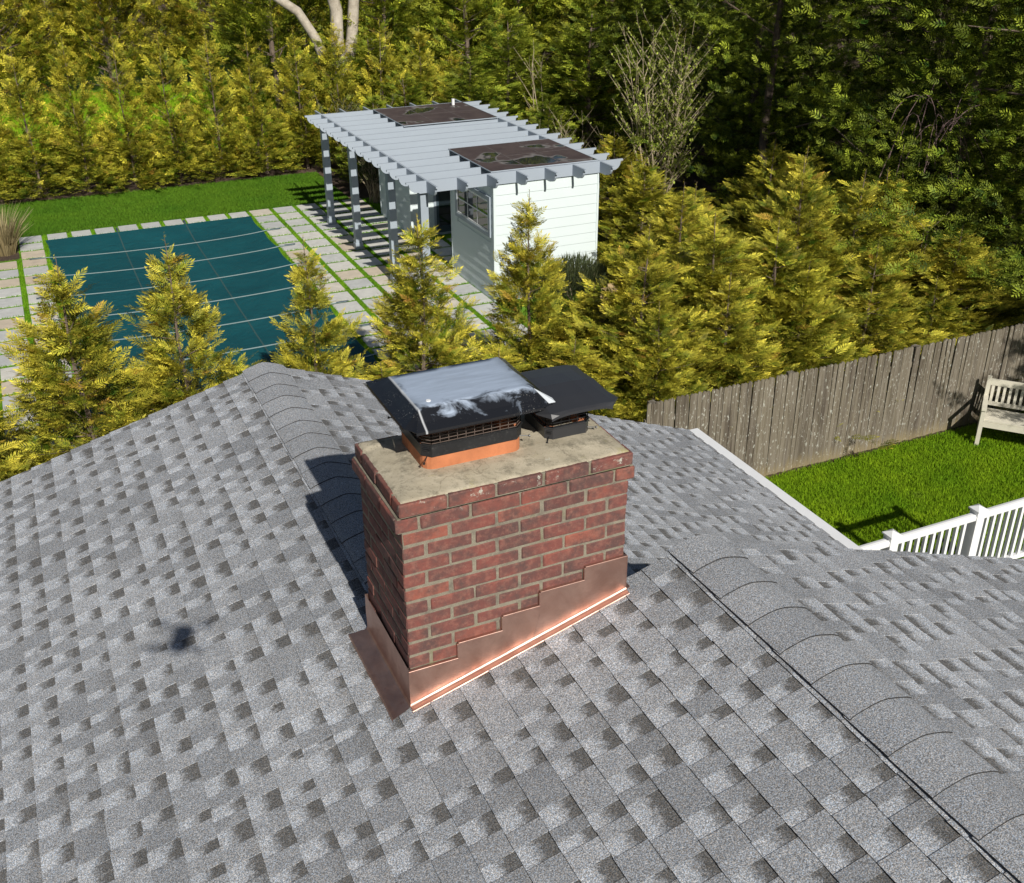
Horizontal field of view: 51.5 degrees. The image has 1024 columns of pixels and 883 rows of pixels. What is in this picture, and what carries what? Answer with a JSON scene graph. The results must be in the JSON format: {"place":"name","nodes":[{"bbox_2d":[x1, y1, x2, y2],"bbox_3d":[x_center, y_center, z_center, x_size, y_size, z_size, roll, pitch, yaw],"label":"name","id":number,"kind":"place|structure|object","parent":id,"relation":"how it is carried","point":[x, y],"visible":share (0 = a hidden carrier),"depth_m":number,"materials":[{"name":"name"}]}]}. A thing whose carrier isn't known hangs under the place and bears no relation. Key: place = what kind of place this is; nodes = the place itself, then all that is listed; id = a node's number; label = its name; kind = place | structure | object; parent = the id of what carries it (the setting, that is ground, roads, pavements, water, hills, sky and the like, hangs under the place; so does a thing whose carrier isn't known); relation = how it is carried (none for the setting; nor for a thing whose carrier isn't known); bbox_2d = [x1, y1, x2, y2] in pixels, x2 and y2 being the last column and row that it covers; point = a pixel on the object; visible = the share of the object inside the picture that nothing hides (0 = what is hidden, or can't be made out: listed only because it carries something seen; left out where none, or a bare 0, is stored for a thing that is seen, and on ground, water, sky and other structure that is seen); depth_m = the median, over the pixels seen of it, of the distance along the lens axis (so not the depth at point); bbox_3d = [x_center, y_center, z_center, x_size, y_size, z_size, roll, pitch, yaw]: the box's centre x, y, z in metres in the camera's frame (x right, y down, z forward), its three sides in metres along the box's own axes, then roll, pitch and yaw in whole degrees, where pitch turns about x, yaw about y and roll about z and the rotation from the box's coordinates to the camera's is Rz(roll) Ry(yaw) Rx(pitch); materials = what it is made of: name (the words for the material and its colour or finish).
{"place":"outdoors","nodes":[
{"label":"outdoors","id":0,"kind":"place"},
{"bbox_2d":[0,49,292,174],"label":"lawn","id":1,"kind":"structure","parent":0,"point":[188,79],"depth_m":46.95,"materials":[{"name":"green plant"}]},
{"bbox_2d":[0,0,93,95],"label":"arborvitae","id":2,"kind":"object","parent":1,"relation":"on","point":[10,38],"visible":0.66,"depth_m":43.14,"materials":[{"name":"green plant"}]},
{"bbox_2d":[0,0,119,89],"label":"arborvitae","id":3,"kind":"object","parent":1,"relation":"on","point":[63,4],"visible":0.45,"depth_m":44.02,"materials":[{"name":"green plant"}]},
{"bbox_2d":[17,0,183,88],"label":"arborvitae","id":4,"kind":"object","parent":1,"relation":"on","point":[107,16],"visible":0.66,"depth_m":44.16,"materials":[{"name":"green plant"}]},
{"bbox_2d":[85,0,214,82],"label":"arborvitae","id":5,"kind":"object","parent":1,"relation":"on","point":[175,20],"visible":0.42,"depth_m":45.62,"materials":[{"name":"green plant"}]},
{"bbox_2d":[127,0,261,79],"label":"arborvitae","id":6,"kind":"object","parent":1,"relation":"on","point":[194,24],"visible":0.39,"depth_m":45.57,"materials":[{"name":"green plant"}]},
{"bbox_2d":[174,0,344,109],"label":"arborvitae","id":7,"kind":"object","parent":1,"relation":"on","point":[247,12],"visible":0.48,"depth_m":38.54,"materials":[{"name":"green plant"}]},
{"bbox_2d":[273,0,358,97],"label":"tree","id":8,"kind":"object","parent":1,"relation":"on","point":[336,14],"visible":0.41,"depth_m":33.79,"materials":[{"name":"beige plant"}]},
{"bbox_2d":[313,0,459,108],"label":"arborvitae","id":9,"kind":"object","parent":1,"relation":"on","point":[405,6],"visible":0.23,"depth_m":35.09,"materials":[{"name":"green plant"}]},
{"bbox_2d":[301,0,489,95],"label":"arborvitae","id":10,"kind":"object","parent":1,"relation":"on","point":[391,28],"visible":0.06,"depth_m":38.22,"materials":[{"name":"green plant"}]},
{"bbox_2d":[0,81,314,178],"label":"grass","id":11,"kind":"structure","parent":0,"point":[104,107],"depth_m":40.94,"materials":[{"name":"green plant"}]},
{"bbox_2d":[0,171,347,237],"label":"pool grass","id":12,"kind":"structure","parent":0,"point":[307,188],"depth_m":29.15,"materials":[{"name":"green plant"}]},
{"bbox_2d":[0,197,590,457],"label":"pavement","id":13,"kind":"structure","parent":0,"point":[367,293],"depth_m":24.18,"materials":[{"name":"stone pavers"},{"name":"grass"}]},
{"bbox_2d":[0,242,19,261],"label":"planting bed","id":14,"kind":"object","parent":13,"relation":"on","point":[11,257],"visible":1,"depth_m":24.98,"materials":[{"name":"soil"}]},
{"bbox_2d":[0,203,32,256],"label":"ornamental grass","id":15,"kind":"object","parent":14,"relation":"on","point":[8,243],"depth_m":25.00,"materials":[{"name":"beige plant"}]},
{"bbox_2d":[29,216,386,430],"bbox_3d":[-6.864,-3.067,22.553,5.920,0.145,11.830,-12,30,-22],"label":"pool cover","id":16,"kind":"object","parent":13,"relation":"on","point":[240,268],"visible":0.48,"depth_m":23.66,"materials":[{"name":"teal fabric"}]},
{"bbox_2d":[0,197,532,455],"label":"turf joint","id":17,"kind":"object","parent":13,"relation":"on","point":[308,219],"visible":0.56,"depth_m":24.48,"materials":[{"name":"green plant"}]},
{"bbox_2d":[344,148,380,203],"bbox_3d":[-3.705,-7.556,28.733,1.626,2.187,1.686,-12,30,-22],"label":"shrub","id":18,"kind":"object","parent":13,"relation":"on","point":[368,168],"visible":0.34,"depth_m":28.69,"materials":[{"name":"green plant"}]},
{"bbox_2d":[304,98,622,304],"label":"pool house","id":19,"kind":"structure","parent":13,"relation":"on","point":[466,175],"depth_m":22.52,"materials":[{"name":"grey paint"}]},
{"bbox_2d":[436,190,450,232],"bbox_3d":[-1.643,-6.258,26.006,0.498,2.256,0.040,-12,30,-22],"label":"door","id":20,"kind":"structure","parent":19,"relation":"in","point":[443,205],"depth_m":26.27,"materials":[{"name":"black glass"}]},
{"bbox_2d":[455,187,491,237],"bbox_3d":[-0.822,-4.911,22.177,0.050,0.830,1.880,-12,30,-22],"label":"window","id":21,"kind":"structure","parent":19,"relation":"in","point":[473,206],"depth_m":22.05,"materials":[{"name":"glass"}]},
{"bbox_2d":[533,251,614,315],"bbox_3d":[1.296,-3.273,21.564,1.983,1.229,1.991,-12,30,-22],"label":"rosemary bush","id":22,"kind":"object","parent":13,"relation":"on","point":[589,269],"visible":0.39,"depth_m":21.27,"materials":[{"name":"green plant"}]},
{"bbox_2d":[0,0,1023,478],"bbox_3d":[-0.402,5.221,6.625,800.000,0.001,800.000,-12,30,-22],"label":"ground","id":23,"kind":"structure","parent":0,"point":[694,178],"depth_m":31.49,"materials":[{"name":"soil"}]},
{"bbox_2d":[0,106,39,198],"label":"arborvitae","id":24,"kind":"object","parent":23,"relation":"on","point":[10,163],"visible":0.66,"depth_m":29.05,"materials":[{"name":"green plant"}]},
{"bbox_2d":[0,380,64,481],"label":"arborvitae","id":25,"kind":"object","parent":23,"relation":"on","point":[6,473],"visible":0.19,"depth_m":14.06,"materials":[{"name":"green plant"}]},
{"bbox_2d":[0,128,80,201],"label":"arborvitae","id":26,"kind":"object","parent":23,"relation":"on","point":[47,168],"visible":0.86,"depth_m":29.25,"materials":[{"name":"green plant"}]},
{"bbox_2d":[0,49,90,192],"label":"arborvitae","id":27,"kind":"object","parent":23,"relation":"on","point":[30,108],"visible":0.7,"depth_m":29.12,"materials":[{"name":"green plant"}]},
{"bbox_2d":[30,34,133,188],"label":"arborvitae","id":28,"kind":"object","parent":23,"relation":"on","point":[62,114],"visible":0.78,"depth_m":29.56,"materials":[{"name":"green plant"}]},
{"bbox_2d":[41,125,130,195],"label":"arborvitae","id":29,"kind":"object","parent":23,"relation":"on","point":[96,177],"visible":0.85,"depth_m":29.76,"materials":[{"name":"green plant"}]},
{"bbox_2d":[0,256,202,469],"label":"arborvitae","id":30,"kind":"object","parent":23,"relation":"on","point":[88,380],"visible":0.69,"depth_m":14.04,"materials":[{"name":"green plant"}]},
{"bbox_2d":[88,37,172,186],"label":"arborvitae","id":31,"kind":"object","parent":23,"relation":"on","point":[112,99],"visible":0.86,"depth_m":29.89,"materials":[{"name":"green plant"}]},
{"bbox_2d":[89,120,178,192],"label":"arborvitae","id":32,"kind":"object","parent":23,"relation":"on","point":[116,149],"visible":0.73,"depth_m":30.23,"materials":[{"name":"green plant"}]},
{"bbox_2d":[49,234,265,444],"bbox_3d":[-4.911,-1.023,14.716,3.214,3.776,3.170,-4,28,-8],"label":"arborvitae","id":33,"kind":"object","parent":23,"relation":"on","point":[180,300],"visible":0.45,"depth_m":14.47,"materials":[{"name":"green plant"}]},
{"bbox_2d":[129,29,214,183],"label":"arborvitae","id":34,"kind":"object","parent":23,"relation":"on","point":[174,73],"visible":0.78,"depth_m":30.44,"materials":[{"name":"green plant"}]},
{"bbox_2d":[135,119,216,185],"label":"arborvitae","id":35,"kind":"object","parent":23,"relation":"on","point":[163,138],"visible":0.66,"depth_m":30.74,"materials":[{"name":"green plant"}]},
{"bbox_2d":[175,31,258,176],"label":"arborvitae","id":36,"kind":"object","parent":23,"relation":"on","point":[200,115],"visible":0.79,"depth_m":30.83,"materials":[{"name":"green plant"}]},
{"bbox_2d":[193,113,267,181],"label":"arborvitae","id":37,"kind":"object","parent":23,"relation":"on","point":[229,153],"visible":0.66,"depth_m":31.19,"materials":[{"name":"green plant"}]},
{"bbox_2d":[210,26,293,172],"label":"arborvitae","id":38,"kind":"object","parent":23,"relation":"on","point":[259,78],"visible":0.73,"depth_m":31.24,"materials":[{"name":"green plant"}]},
{"bbox_2d":[214,110,305,177],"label":"arborvitae","id":39,"kind":"object","parent":23,"relation":"on","point":[277,133],"visible":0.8,"depth_m":31.70,"materials":[{"name":"green plant"}]},
{"bbox_2d":[264,27,342,166],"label":"arborvitae","id":40,"kind":"object","parent":23,"relation":"on","point":[308,78],"visible":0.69,"depth_m":31.86,"materials":[{"name":"green plant"}]},
{"bbox_2d":[267,105,340,169],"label":"arborvitae","id":41,"kind":"object","parent":23,"relation":"on","point":[313,139],"visible":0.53,"depth_m":32.09,"materials":[{"name":"green plant"}]},
{"bbox_2d":[264,39,362,156],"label":"arborvitae","id":42,"kind":"object","parent":23,"relation":"on","point":[318,44],"visible":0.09,"depth_m":33.09,"materials":[{"name":"green plant"}]},
{"bbox_2d":[261,237,374,377],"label":"arborvitae","id":43,"kind":"object","parent":23,"relation":"on","point":[312,357],"visible":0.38,"depth_m":15.30,"materials":[{"name":"green plant"}]},
{"bbox_2d":[297,19,364,163],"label":"arborvitae","id":44,"kind":"object","parent":23,"relation":"on","point":[340,92],"visible":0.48,"depth_m":31.99,"materials":[{"name":"green plant"}]},
{"bbox_2d":[325,27,406,111],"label":"arborvitae","id":45,"kind":"object","parent":23,"relation":"on","point":[362,53],"visible":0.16,"depth_m":33.49,"materials":[{"name":"green plant"}]},
{"bbox_2d":[354,20,408,110],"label":"arborvitae","id":46,"kind":"object","parent":23,"relation":"on","point":[375,67],"visible":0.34,"depth_m":32.51,"materials":[{"name":"green plant"}]},
{"bbox_2d":[370,70,436,108],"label":"arborvitae","id":47,"kind":"object","parent":23,"relation":"on","point":[415,91],"visible":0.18,"depth_m":31.65,"materials":[{"name":"green plant"}]},
{"bbox_2d":[344,211,495,377],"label":"arborvitae","id":48,"kind":"object","parent":23,"relation":"on","point":[412,307],"visible":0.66,"depth_m":16.04,"materials":[{"name":"green plant"}]},
{"bbox_2d":[396,21,461,106],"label":"arborvitae","id":49,"kind":"object","parent":23,"relation":"on","point":[429,76],"visible":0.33,"depth_m":32.93,"materials":[{"name":"green plant"}]},
{"bbox_2d":[387,0,552,118],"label":"arborvitae","id":50,"kind":"object","parent":23,"relation":"on","point":[448,43],"visible":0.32,"depth_m":34.87,"materials":[{"name":"green plant"}]},
{"bbox_2d":[421,54,527,119],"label":"arborvitae","id":51,"kind":"object","parent":23,"relation":"on","point":[457,90],"visible":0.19,"depth_m":29.92,"materials":[{"name":"green plant"}]},
{"bbox_2d":[467,344,539,372],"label":"arborvitae","id":52,"kind":"object","parent":23,"relation":"on","point":[521,366],"visible":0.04,"depth_m":16.19,"materials":[{"name":"green plant"}]},
{"bbox_2d":[444,7,573,135],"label":"arborvitae","id":53,"kind":"object","parent":23,"relation":"on","point":[506,57],"visible":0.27,"depth_m":31.10,"materials":[{"name":"green plant"}]},
{"bbox_2d":[0,362,1023,882],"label":"house","id":54,"kind":"structure","parent":23,"relation":"on","point":[752,676],"depth_m":4.47,"materials":[{"name":"grey"}]},
{"bbox_2d":[349,412,634,721],"bbox_3d":[-0.113,0.533,4.678,1.136,1.353,0.643,-12,30,-22],"label":"chimney","id":55,"kind":"object","parent":54,"relation":"on","point":[483,560],"visible":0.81,"depth_m":4.39,"materials":[{"name":"red brick"}]},
{"bbox_2d":[366,357,554,464],"bbox_3d":[-0.215,-0.138,4.356,0.630,0.248,0.540,-12,30,-22],"label":"flue cowl","id":56,"kind":"object","parent":55,"relation":"on","point":[443,399],"visible":1,"depth_m":4.22,"materials":[{"name":"black paint"}]},
{"bbox_2d":[521,365,617,442],"bbox_3d":[0.204,-0.162,4.557,0.385,0.196,0.448,-12,30,-22],"label":"flue cowl","id":57,"kind":"object","parent":55,"relation":"on","point":[571,389],"visible":0.76,"depth_m":4.47,"materials":[{"name":"grey metal"}]},
{"bbox_2d":[434,0,595,119],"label":"arborvitae","id":58,"kind":"object","parent":23,"relation":"on","point":[537,18],"visible":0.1,"depth_m":36.68,"materials":[{"name":"green plant"}]},
{"bbox_2d":[452,189,604,370],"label":"arborvitae","id":59,"kind":"object","parent":23,"relation":"on","point":[525,270],"visible":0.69,"depth_m":16.65,"materials":[{"name":"green plant"}]},
{"bbox_2d":[516,91,595,152],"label":"arborvitae","id":60,"kind":"object","parent":23,"relation":"on","point":[542,116],"visible":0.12,"depth_m":27.43,"materials":[{"name":"green plant"}]},
{"bbox_2d":[527,336,645,419],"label":"arborvitae","id":61,"kind":"object","parent":23,"relation":"on","point":[580,362],"visible":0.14,"depth_m":15.51,"materials":[{"name":"green plant"}]},
{"bbox_2d":[518,285,655,415],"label":"arborvitae","id":62,"kind":"object","parent":23,"relation":"on","point":[590,311],"visible":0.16,"depth_m":16.54,"materials":[{"name":"green plant"}]},
{"bbox_2d":[520,0,693,168],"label":"arborvitae","id":63,"kind":"object","parent":23,"relation":"on","point":[572,85],"visible":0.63,"depth_m":30.41,"materials":[{"name":"green plant"}]},
{"bbox_2d":[538,0,698,123],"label":"arborvitae","id":64,"kind":"object","parent":23,"relation":"on","point":[573,3],"visible":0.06,"depth_m":35.76,"materials":[{"name":"green plant"}]},
{"bbox_2d":[566,0,705,153],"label":"arborvitae","id":65,"kind":"object","parent":23,"relation":"on","point":[619,4],"visible":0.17,"depth_m":32.26,"materials":[{"name":"green plant"}]},
{"bbox_2d":[596,128,683,257],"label":"arborvitae","id":66,"kind":"object","parent":23,"relation":"on","point":[604,193],"visible":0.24,"depth_m":24.83,"materials":[{"name":"green plant"}]},
{"bbox_2d":[597,156,686,286],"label":"arborvitae","id":67,"kind":"object","parent":23,"relation":"on","point":[626,205],"visible":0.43,"depth_m":22.91,"materials":[{"name":"green plant"}]},
{"bbox_2d":[568,181,738,332],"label":"arborvitae","id":68,"kind":"object","parent":23,"relation":"on","point":[667,226],"visible":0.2,"depth_m":19.28,"materials":[{"name":"green plant"}]},
{"bbox_2d":[537,224,772,424],"bbox_3d":[1.871,-1.603,16.075,4.457,3.442,3.839,18,33,31],"label":"arborvitae","id":69,"kind":"object","parent":23,"relation":"on","point":[627,303],"visible":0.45,"depth_m":15.75,"materials":[{"name":"green plant"}]},
{"bbox_2d":[603,0,718,202],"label":"budding shrub","id":70,"kind":"object","parent":23,"relation":"on","point":[671,138],"visible":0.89,"depth_m":24.21,"materials":[{"name":"green plant"}]},
{"bbox_2d":[600,301,723,428],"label":"arborvitae","id":71,"kind":"object","parent":23,"relation":"on","point":[641,352],"visible":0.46,"depth_m":15.55,"materials":[{"name":"green plant"}]},
{"bbox_2d":[607,183,750,274],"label":"arborvitae","id":72,"kind":"object","parent":23,"relation":"on","point":[696,195],"visible":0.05,"depth_m":20.86,"materials":[{"name":"green plant"}]},
{"bbox_2d":[557,213,867,415],"bbox_3d":[3.067,-2.146,17.213,5.911,3.335,5.109,4,28,8],"label":"arborvitae","id":73,"kind":"object","parent":23,"relation":"on","point":[699,284],"visible":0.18,"depth_m":16.43,"materials":[{"name":"green plant"}]},
{"bbox_2d":[647,271,808,426],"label":"arborvitae","id":74,"kind":"object","parent":23,"relation":"on","point":[745,340],"visible":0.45,"depth_m":16.00,"materials":[{"name":"green plant"}]},
{"bbox_2d":[531,0,944,225],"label":"dark conifer","id":75,"kind":"object","parent":23,"relation":"on","point":[765,108],"visible":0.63,"depth_m":24.73,"materials":[{"name":"green plant"}]},
{"bbox_2d":[591,0,903,189],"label":"dark conifer","id":76,"kind":"object","parent":23,"relation":"on","point":[737,120],"visible":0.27,"depth_m":28.75,"materials":[{"name":"green plant"}]},
{"bbox_2d":[657,138,840,246],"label":"arborvitae","id":77,"kind":"object","parent":23,"relation":"on","point":[747,194],"visible":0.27,"depth_m":22.65,"materials":[{"name":"green plant"}]},
{"bbox_2d":[608,0,955,156],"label":"dark conifer","id":78,"kind":"object","parent":23,"relation":"on","point":[807,73],"visible":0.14,"depth_m":32.22,"materials":[{"name":"green plant"}]},
{"bbox_2d":[694,219,898,449],"bbox_3d":[4.013,-2.003,17.041,3.948,3.227,4.568,4,28,9],"label":"arborvitae","id":79,"kind":"object","parent":23,"relation":"on","point":[785,246],"visible":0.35,"depth_m":16.54,"materials":[{"name":"green plant"}]},
{"bbox_2d":[680,145,913,314],"bbox_3d":[5.612,-3.874,20.285,4.699,3.542,4.472,24,36,38],"label":"arborvitae","id":80,"kind":"object","parent":23,"relation":"on","point":[809,163],"visible":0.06,"depth_m":20.08,"materials":[{"name":"green plant"}]},
{"bbox_2d":[693,155,913,357],"bbox_3d":[4.499,-2.817,17.773,4.464,4.025,4.249,10,29,19],"label":"arborvitae","id":81,"kind":"object","parent":23,"relation":"on","point":[820,233],"visible":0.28,"depth_m":17.09,"materials":[{"name":"green plant"}]},
{"bbox_2d":[691,0,915,126],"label":"dark conifer","id":82,"kind":"object","parent":23,"relation":"on","point":[854,68],"visible":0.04,"depth_m":36.54,"materials":[{"name":"green plant"}]},
{"bbox_2d":[719,261,916,411],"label":"arborvitae","id":83,"kind":"object","parent":23,"relation":"on","point":[821,354],"visible":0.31,"depth_m":16.56,"materials":[{"name":"green plant"}]},
{"bbox_2d":[644,321,1023,476],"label":"fence","id":84,"kind":"object","parent":23,"relation":"on","point":[804,430],"visible":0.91,"depth_m":15.75,"materials":[{"name":"brown wood"}]},
{"bbox_2d":[763,169,970,346],"bbox_3d":[5.699,-3.020,18.584,4.516,3.604,5.244,6,28,12],"label":"arborvitae","id":85,"kind":"object","parent":23,"relation":"on","point":[847,224],"visible":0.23,"depth_m":17.98,"materials":[{"name":"green plant"}]},
{"bbox_2d":[732,0,1023,244],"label":"dark conifer","id":86,"kind":"object","parent":23,"relation":"on","point":[903,35],"visible":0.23,"depth_m":24.24,"materials":[{"name":"green plant"}]},
{"bbox_2d":[733,0,1023,292],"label":"dark conifer","id":87,"kind":"object","parent":23,"relation":"on","point":[980,65],"visible":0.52,"depth_m":20.63,"materials":[{"name":"green plant"}]},
{"bbox_2d":[877,78,997,220],"bbox_3d":[7.999,-5.358,20.204,3.622,2.882,1.053,-12,30,-22],"label":"bramble","id":88,"kind":"object","parent":87,"relation":"hanging from","point":[943,126],"visible":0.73,"depth_m":19.92,"materials":[{"name":"green plant"}]},
{"bbox_2d":[736,0,1023,182],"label":"dark conifer","id":89,"kind":"object","parent":23,"relation":"on","point":[973,12],"visible":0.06,"depth_m":27.32,"materials":[{"name":"green plant"}]},
{"bbox_2d":[806,239,993,393],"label":"arborvitae","id":90,"kind":"object","parent":23,"relation":"on","point":[893,297],"visible":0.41,"depth_m":17.17,"materials":[{"name":"green plant"}]},
{"bbox_2d":[793,0,1023,350],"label":"dark conifer","id":91,"kind":"object","parent":23,"relation":"on","point":[1015,285],"visible":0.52,"depth_m":18.45,"materials":[{"name":"green plant"}]},
{"bbox_2d":[809,167,1012,347],"bbox_3d":[6.896,-3.383,19.546,4.516,3.335,5.244,19,33,32],"label":"arborvitae","id":92,"kind":"object","parent":23,"relation":"on","point":[891,185],"visible":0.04,"depth_m":19.06,"materials":[{"name":"green plant"}]},
{"bbox_2d":[850,274,994,384],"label":"arborvitae","id":93,"kind":"object","parent":23,"relation":"on","point":[943,306],"visible":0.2,"depth_m":17.63,"materials":[{"name":"green plant"}]},
{"bbox_2d":[827,0,1023,227],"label":"dark conifer","id":94,"kind":"object","parent":23,"relation":"on","point":[996,43],"visible":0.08,"depth_m":24.04,"materials":[{"name":"green plant"}]},
{"bbox_2d":[846,1,1023,265],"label":"dark conifer","id":95,"kind":"object","parent":23,"relation":"on","point":[987,153],"visible":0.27,"depth_m":21.52,"materials":[{"name":"green plant"}]},
{"bbox_2d":[859,497,1023,558],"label":"railing","id":96,"kind":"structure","parent":23,"relation":"on","point":[973,523],"depth_m":10.66,"materials":[{"name":"white plastic"}]},
{"bbox_2d":[870,226,1023,411],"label":"arborvitae","id":97,"kind":"object","parent":23,"relation":"on","point":[983,299],"visible":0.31,"depth_m":18.18,"materials":[{"name":"green plant"}]},
{"bbox_2d":[765,410,1023,558],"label":"side lawn","id":98,"kind":"structure","parent":0,"point":[1002,500],"depth_m":15.25,"materials":[{"name":"green plant"}]},
{"bbox_2d":[974,375,1023,445],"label":"garden bench","id":99,"kind":"object","parent":98,"relation":"on","point":[1003,420],"visible":1,"depth_m":16.33,"materials":[{"name":"beige paint"}]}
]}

